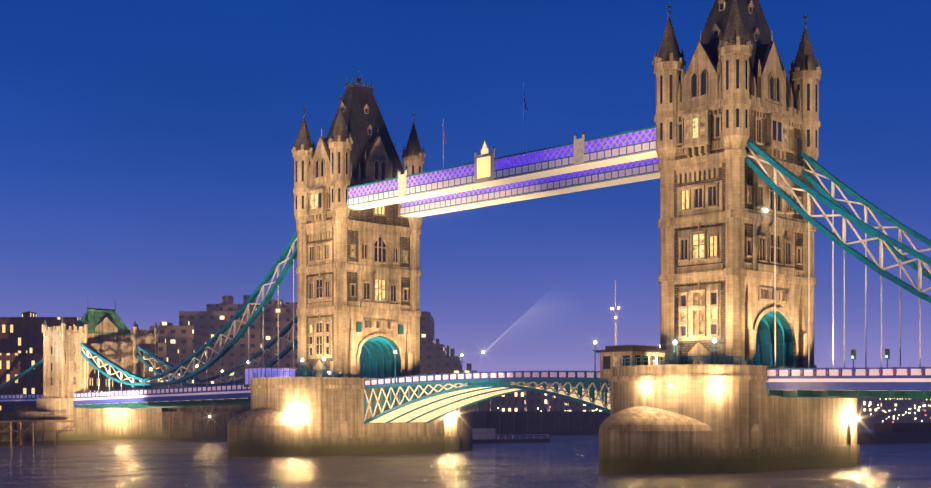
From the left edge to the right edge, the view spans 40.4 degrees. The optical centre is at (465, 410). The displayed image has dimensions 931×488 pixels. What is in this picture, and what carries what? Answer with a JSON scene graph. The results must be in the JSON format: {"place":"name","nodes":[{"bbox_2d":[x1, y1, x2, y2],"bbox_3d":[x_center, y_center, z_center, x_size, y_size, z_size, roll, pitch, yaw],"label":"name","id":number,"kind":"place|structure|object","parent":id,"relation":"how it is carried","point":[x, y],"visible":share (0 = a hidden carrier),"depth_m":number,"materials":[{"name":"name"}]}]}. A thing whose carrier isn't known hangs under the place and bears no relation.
{"place":"outdoors","nodes":[
{"label":"outdoors","id":0,"kind":"place"},
{"bbox_2d":[0,311,113,411],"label":"building","id":1,"kind":"structure","parent":0,"point":[21,344],"depth_m":351.19,"materials":[{"name":"brick"}]},
{"bbox_2d":[0,231,296,411],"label":"side span","id":2,"kind":"object","parent":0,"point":[204,392],"visible":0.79,"depth_m":266.24,"materials":[{"name":"teal metal"}]},
{"bbox_2d":[291,71,425,377],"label":"tower","id":3,"kind":"structure","parent":0,"point":[358,311],"depth_m":230.15,"materials":[{"name":"stone"}]},
{"bbox_2d":[108,338,717,390],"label":"street lamps","id":4,"kind":"object","parent":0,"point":[594,342],"visible":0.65,"depth_m":215.34,"materials":[{"name":"teal paint"}]},
{"bbox_2d":[0,426,873,446],"bbox_3d":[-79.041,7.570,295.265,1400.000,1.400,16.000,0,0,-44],"label":"foreshore mud","id":5,"kind":"structure","parent":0,"point":[116,442],"depth_m":303.86,"materials":[{"name":"brown soil"}]},
{"bbox_2d":[0,429,930,487],"bbox_3d":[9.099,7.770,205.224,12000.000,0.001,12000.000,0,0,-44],"label":"river water","id":6,"kind":"structure","parent":0,"point":[565,461],"depth_m":164.63,"materials":[{"name":"blue liquid"}]},
{"bbox_2d":[0,415,76,446],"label":"timber jetty","id":7,"kind":"object","parent":6,"relation":"in","point":[42,430],"visible":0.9,"depth_m":275.02,"materials":[{"name":"brown wood"}]},
{"bbox_2d":[473,428,549,442],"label":"floating pier","id":8,"kind":"structure","parent":6,"relation":"on","point":[484,435],"depth_m":303.82,"materials":[{"name":"grey metal"}]},
{"bbox_2d":[858,423,930,443],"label":"moored barges","id":9,"kind":"object","parent":6,"relation":"on","point":[885,433],"visible":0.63,"depth_m":303.18,"materials":[{"name":"grey metal"}]},
{"bbox_2d":[0,405,930,441],"bbox_3d":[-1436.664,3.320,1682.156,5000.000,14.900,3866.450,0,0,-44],"label":"bank ground","id":10,"kind":"structure","parent":0,"point":[188,422],"depth_m":387.43,"materials":[{"name":"stone"}]},
{"bbox_2d":[149,295,477,410],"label":"tower hotel","id":11,"kind":"structure","parent":10,"relation":"on","point":[191,333],"depth_m":420.69,"materials":[{"name":"concrete"}]},
{"bbox_2d":[124,209,925,422],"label":"floodlights","id":12,"kind":"object","parent":10,"relation":"on","point":[670,385],"visible":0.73,"depth_m":236.84,"materials":[{"name":"white"}]},
{"bbox_2d":[0,0,930,384],"label":"sky","id":13,"kind":"structure","parent":0,"point":[147,160],"materials":[{"name":"blue"}]},
{"bbox_2d":[478,383,930,412],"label":"city buildings","id":14,"kind":"structure","parent":0,"point":[527,400],"depth_m":552.38,"materials":[{"name":"grey metal"}]},
{"bbox_2d":[652,0,821,367],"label":"tower","id":15,"kind":"structure","parent":0,"point":[725,97],"depth_m":170.53,"materials":[{"name":"stone"}]},
{"bbox_2d":[347,83,659,216],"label":"walkways","id":16,"kind":"structure","parent":15,"relation":"attached to","point":[485,178],"depth_m":201.30,"materials":[{"name":"white paint"}]},
{"bbox_2d":[745,138,930,398],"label":"side span","id":17,"kind":"object","parent":15,"relation":"attached to","point":[875,382],"visible":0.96,"depth_m":157.98,"materials":[{"name":"teal metal"}]},
{"bbox_2d":[851,349,889,366],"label":"traffic lights","id":18,"kind":"object","parent":17,"relation":"on","point":[853,354],"visible":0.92,"depth_m":150.79,"materials":[{"name":"grey metal"}]},
{"label":"river bed ground","id":19,"kind":"structure","parent":0,"visible":0},
{"bbox_2d":[37,299,161,440],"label":"abutment","id":20,"kind":"object","parent":19,"relation":"on","point":[106,333],"visible":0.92,"depth_m":299.29,"materials":[{"name":"stone"}]},
{"bbox_2d":[227,377,472,456],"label":"pier","id":21,"kind":"structure","parent":19,"relation":"on","point":[329,421],"depth_m":217.65,"materials":[{"name":"stone"}]},
{"bbox_2d":[240,366,299,386],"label":"pier pavilion","id":22,"kind":"structure","parent":21,"relation":"on","point":[249,373],"depth_m":225.63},
{"bbox_2d":[599,364,859,473],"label":"pier","id":23,"kind":"structure","parent":19,"relation":"on","point":[695,418],"depth_m":158.42,"materials":[{"name":"stone"}]},
{"bbox_2d":[364,371,609,423],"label":"bascules","id":24,"kind":"object","parent":23,"relation":"attached to","point":[454,392],"visible":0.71,"depth_m":209.68,"materials":[{"name":"teal metal"}]},
{"bbox_2d":[254,356,753,377],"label":"pier railings","id":25,"kind":"object","parent":23,"relation":"on","point":[659,360],"visible":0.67,"depth_m":160.84,"materials":[{"name":"metal"}]},
{"bbox_2d":[596,280,668,378],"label":"pier cabin","id":26,"kind":"object","parent":23,"relation":"on","point":[610,356],"visible":0.69,"depth_m":166.86,"materials":[{"name":"beige stone"}]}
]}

